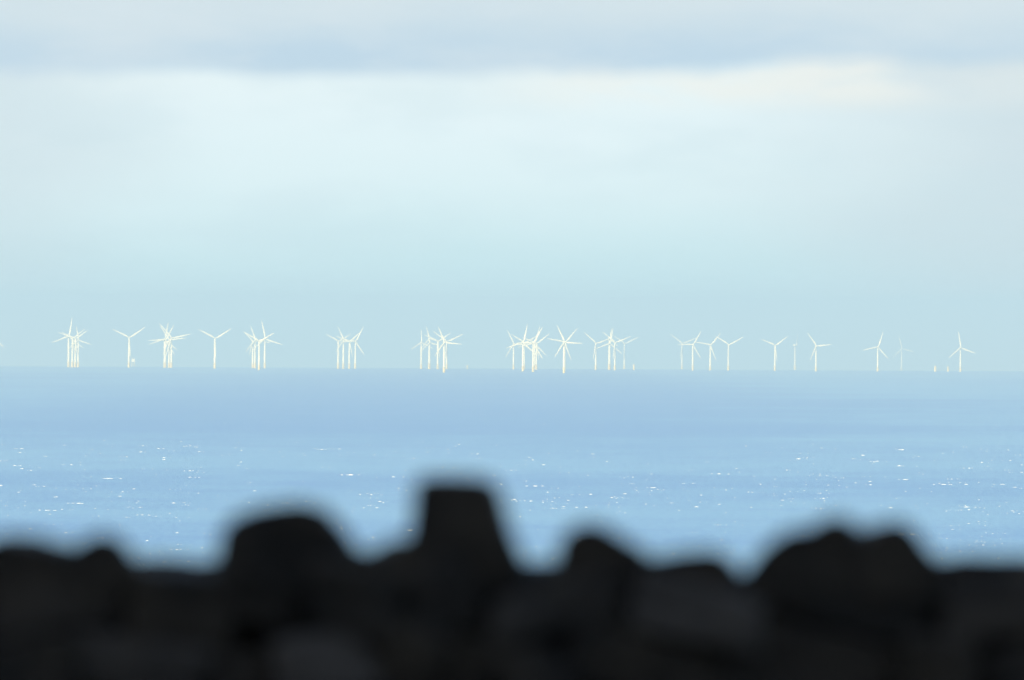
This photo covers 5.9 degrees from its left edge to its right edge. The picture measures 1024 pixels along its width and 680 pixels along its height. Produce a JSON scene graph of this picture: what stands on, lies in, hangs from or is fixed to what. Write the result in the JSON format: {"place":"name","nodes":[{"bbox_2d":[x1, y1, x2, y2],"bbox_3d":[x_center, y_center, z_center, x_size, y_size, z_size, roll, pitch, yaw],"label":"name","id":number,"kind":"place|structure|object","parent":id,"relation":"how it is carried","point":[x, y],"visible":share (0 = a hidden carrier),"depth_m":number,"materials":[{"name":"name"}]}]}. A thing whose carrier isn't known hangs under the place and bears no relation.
{"place":"outdoors","nodes":[
{"label":"outdoors","id":0,"kind":"place"},
{"bbox_2d":[0,366,1023,572],"bbox_3d":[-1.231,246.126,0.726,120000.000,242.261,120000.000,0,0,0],"label":"sea","id":1,"kind":"structure","parent":0,"point":[671,434],"depth_m":9341.44,"materials":[{"name":"liquid"}]},
{"bbox_2d":[52,320,82,366],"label":"wind turbine","id":2,"kind":"object","parent":1,"relation":"in","point":[68,361],"visible":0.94,"depth_m":35961.28,"materials":[{"name":"yellow paint"}]},
{"bbox_2d":[59,330,82,366],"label":"wind turbine","id":3,"kind":"object","parent":1,"relation":"in","point":[72,348],"visible":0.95,"depth_m":35962.23,"materials":[{"name":"yellow paint"}]},
{"bbox_2d":[62,330,87,366],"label":"wind turbine","id":4,"kind":"object","parent":1,"relation":"in","point":[75,347],"visible":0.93,"depth_m":35962.61,"materials":[{"name":"yellow paint"}]},
{"bbox_2d":[71,327,91,366],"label":"wind turbine","id":5,"kind":"object","parent":1,"relation":"in","point":[78,340],"visible":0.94,"depth_m":35963.50,"materials":[{"name":"yellow paint"}]},
{"bbox_2d":[113,327,144,367],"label":"wind turbine","id":6,"kind":"object","parent":1,"relation":"in","point":[129,353],"visible":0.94,"depth_m":35969.32,"materials":[{"name":"yellow paint"}]},
{"bbox_2d":[149,325,174,367],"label":"wind turbine","id":7,"kind":"object","parent":1,"relation":"in","point":[165,345],"visible":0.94,"depth_m":35974.48,"materials":[{"name":"yellow paint"}]},
{"bbox_2d":[151,325,176,367],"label":"wind turbine","id":8,"kind":"object","parent":1,"relation":"in","point":[164,347],"visible":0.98,"depth_m":35975.19,"materials":[{"name":"yellow paint"}]},
{"bbox_2d":[160,326,183,367],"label":"wind turbine","id":9,"kind":"object","parent":1,"relation":"in","point":[169,348],"visible":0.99,"depth_m":35975.64,"materials":[{"name":"yellow paint"}]},
{"bbox_2d":[160,324,189,367],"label":"wind turbine","id":10,"kind":"object","parent":1,"relation":"in","point":[171,362],"visible":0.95,"depth_m":35974.40,"materials":[{"name":"yellow paint"}]},
{"bbox_2d":[200,328,231,368],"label":"wind turbine","id":11,"kind":"object","parent":1,"relation":"in","point":[215,345],"visible":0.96,"depth_m":34175.28,"materials":[{"name":"yellow paint"}]},
{"bbox_2d":[244,332,261,367],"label":"wind turbine","id":12,"kind":"object","parent":1,"relation":"in","point":[252,352],"visible":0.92,"depth_m":35985.22,"materials":[{"name":"yellow paint"}]},
{"bbox_2d":[246,325,269,367],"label":"wind turbine","id":13,"kind":"object","parent":1,"relation":"in","point":[254,342],"visible":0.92,"depth_m":35985.66,"materials":[{"name":"yellow paint"}]},
{"bbox_2d":[246,333,273,369],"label":"wind turbine","id":14,"kind":"object","parent":1,"relation":"in","point":[259,348],"visible":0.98,"depth_m":31450.08,"materials":[{"name":"yellow paint"}]},
{"bbox_2d":[252,323,282,367],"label":"wind turbine","id":15,"kind":"object","parent":1,"relation":"in","point":[264,362],"visible":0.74,"depth_m":35986.17,"materials":[{"name":"yellow paint"}]},
{"bbox_2d":[328,335,348,368],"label":"wind turbine","id":16,"kind":"object","parent":1,"relation":"in","point":[337,363],"visible":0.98,"depth_m":35991.68,"materials":[{"name":"yellow paint"}]},
{"bbox_2d":[336,327,357,368],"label":"wind turbine","id":17,"kind":"object","parent":1,"relation":"in","point":[343,363],"visible":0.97,"depth_m":35991.90,"materials":[{"name":"yellow paint"}]},
{"bbox_2d":[336,333,358,368],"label":"wind turbine","id":18,"kind":"object","parent":1,"relation":"in","point":[349,350],"visible":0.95,"depth_m":35992.43,"materials":[{"name":"yellow paint"}]},
{"bbox_2d":[343,328,363,368],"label":"wind turbine","id":19,"kind":"object","parent":1,"relation":"in","point":[355,349],"visible":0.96,"depth_m":35992.18,"materials":[{"name":"yellow paint"}]},
{"bbox_2d":[412,331,431,368],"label":"wind turbine","id":20,"kind":"object","parent":1,"relation":"in","point":[421,351],"visible":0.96,"depth_m":35996.01,"materials":[{"name":"yellow paint"}]},
{"bbox_2d":[421,332,440,368],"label":"wind turbine","id":21,"kind":"object","parent":1,"relation":"in","point":[425,346],"visible":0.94,"depth_m":35993.96,"materials":[{"name":"yellow paint"}]},
{"bbox_2d":[422,327,441,368],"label":"wind turbine","id":22,"kind":"object","parent":1,"relation":"in","point":[428,349],"visible":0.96,"depth_m":35995.85,"materials":[{"name":"yellow paint"}]},
{"bbox_2d":[425,333,449,368],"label":"wind turbine","id":23,"kind":"object","parent":1,"relation":"in","point":[438,355],"visible":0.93,"depth_m":35996.14,"materials":[{"name":"yellow paint"}]},
{"bbox_2d":[436,327,457,371],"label":"wind turbine","id":24,"kind":"object","parent":1,"relation":"in","point":[443,344],"visible":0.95,"depth_m":29470.39,"materials":[{"name":"yellow paint"}]},
{"bbox_2d":[433,331,462,368],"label":"wind turbine","id":25,"kind":"object","parent":1,"relation":"in","point":[446,358],"visible":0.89,"depth_m":35995.73,"materials":[{"name":"yellow paint"}]},
{"bbox_2d":[0,391,1022,563],"bbox_3d":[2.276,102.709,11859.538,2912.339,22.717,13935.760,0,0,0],"label":"whitecap foam","id":26,"kind":"object","parent":1,"relation":"on","point":[543,502],"visible":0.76,"depth_m":7198.57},
{"bbox_2d":[506,330,521,368],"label":"wind turbine","id":27,"kind":"object","parent":1,"relation":"in","point":[513,365],"visible":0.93,"depth_m":35996.36,"materials":[{"name":"yellow paint"}]},
{"bbox_2d":[507,324,536,371],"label":"wind turbine","id":28,"kind":"object","parent":1,"relation":"in","point":[523,349],"visible":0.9,"depth_m":31374.88,"materials":[{"name":"yellow paint"}]},
{"bbox_2d":[511,334,535,369],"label":"wind turbine","id":29,"kind":"object","parent":1,"relation":"in","point":[524,348],"visible":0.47,"depth_m":35992.84,"materials":[{"name":"yellow paint"}]},
{"bbox_2d":[522,328,542,371],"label":"wind turbine","id":30,"kind":"object","parent":1,"relation":"in","point":[533,345],"visible":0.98,"depth_m":30812.26,"materials":[{"name":"yellow paint"}]},
{"bbox_2d":[520,327,546,369],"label":"wind turbine","id":31,"kind":"object","parent":1,"relation":"in","point":[534,348],"visible":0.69,"depth_m":35996.51,"materials":[{"name":"yellow paint"}]},
{"bbox_2d":[522,333,549,369],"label":"wind turbine","id":32,"kind":"object","parent":1,"relation":"in","point":[536,364],"visible":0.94,"depth_m":35996.62,"materials":[{"name":"yellow paint"}]},
{"bbox_2d":[547,329,576,369],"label":"wind turbine","id":33,"kind":"object","parent":1,"relation":"in","point":[565,346],"visible":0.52,"depth_m":35067.89,"materials":[{"name":"yellow paint"}]},
{"bbox_2d":[555,326,581,372],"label":"wind turbine","id":34,"kind":"object","parent":1,"relation":"in","point":[563,345],"visible":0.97,"depth_m":29469.14,"materials":[{"name":"yellow paint"}]},
{"bbox_2d":[585,333,608,369],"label":"wind turbine","id":35,"kind":"object","parent":1,"relation":"in","point":[595,351],"visible":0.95,"depth_m":35995.98,"materials":[{"name":"yellow paint"}]},
{"bbox_2d":[596,330,621,369],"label":"wind turbine","id":36,"kind":"object","parent":1,"relation":"in","point":[610,350],"visible":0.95,"depth_m":35992.85,"materials":[{"name":"yellow paint"}]},
{"bbox_2d":[601,330,617,369],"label":"wind turbine","id":37,"kind":"object","parent":1,"relation":"in","point":[609,351],"visible":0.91,"depth_m":35995.18,"materials":[{"name":"yellow paint"}]},
{"bbox_2d":[603,332,630,369],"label":"wind turbine","id":38,"kind":"object","parent":1,"relation":"in","point":[614,353],"visible":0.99,"depth_m":35375.73,"materials":[{"name":"yellow paint"}]},
{"bbox_2d":[613,335,637,368],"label":"wind turbine","id":39,"kind":"object","parent":1,"relation":"in","point":[624,349],"visible":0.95,"depth_m":45493.09,"materials":[{"name":"yellow paint"}]},
{"bbox_2d":[672,335,695,368],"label":"wind turbine","id":40,"kind":"object","parent":1,"relation":"in","point":[681,364],"visible":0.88,"depth_m":45490.14,"materials":[{"name":"yellow paint"}]},
{"bbox_2d":[678,332,700,369],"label":"wind turbine","id":41,"kind":"object","parent":1,"relation":"in","point":[692,351],"visible":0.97,"depth_m":35991.22,"materials":[{"name":"yellow paint"}]},
{"bbox_2d":[697,333,720,369],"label":"wind turbine","id":42,"kind":"object","parent":1,"relation":"in","point":[710,365],"visible":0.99,"depth_m":35989.85,"materials":[{"name":"yellow paint"}]},
{"bbox_2d":[716,336,742,370],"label":"wind turbine","id":43,"kind":"object","parent":1,"relation":"in","point":[728,351],"visible":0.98,"depth_m":35986.42,"materials":[{"name":"yellow paint"}]},
{"bbox_2d":[762,336,787,370],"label":"wind turbine","id":44,"kind":"object","parent":1,"relation":"in","point":[775,354],"visible":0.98,"depth_m":35984.73,"materials":[{"name":"yellow paint"}]},
{"bbox_2d":[793,336,799,369],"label":"wind turbine","id":45,"kind":"object","parent":1,"relation":"in","point":[794,345],"visible":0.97,"depth_m":45479.68,"materials":[{"name":"yellow paint"}]},
{"bbox_2d":[808,334,831,370],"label":"wind turbine","id":46,"kind":"object","parent":1,"relation":"in","point":[815,349],"visible":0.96,"depth_m":35299.98,"materials":[{"name":"yellow paint"}]},
{"bbox_2d":[865,333,887,370],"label":"wind turbine","id":47,"kind":"object","parent":1,"relation":"in","point":[877,347],"visible":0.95,"depth_m":35972.72,"materials":[{"name":"yellow paint"}]},
{"bbox_2d":[894,337,912,369],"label":"wind turbine","id":48,"kind":"object","parent":1,"relation":"in","point":[901,352],"visible":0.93,"depth_m":54951.62,"materials":[{"name":"yellow paint"}]},
{"bbox_2d":[949,332,973,371],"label":"wind turbine","id":49,"kind":"object","parent":1,"relation":"in","point":[960,347],"visible":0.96,"depth_m":35959.79,"materials":[{"name":"yellow paint"}]},
{"bbox_2d":[0,0,1023,370],"label":"sky","id":50,"kind":"structure","parent":0,"point":[843,174],"materials":[{"name":"blue"}]},
{"bbox_3d":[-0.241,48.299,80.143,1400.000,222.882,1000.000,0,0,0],"label":"hillside","id":51,"kind":"structure","parent":0,"visible":0},
{"bbox_2d":[0,473,1023,679],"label":"dry stone wall","id":52,"kind":"structure","parent":51,"relation":"on","point":[456,586],"depth_m":20.00,"materials":[{"name":"black stone"}]}
]}

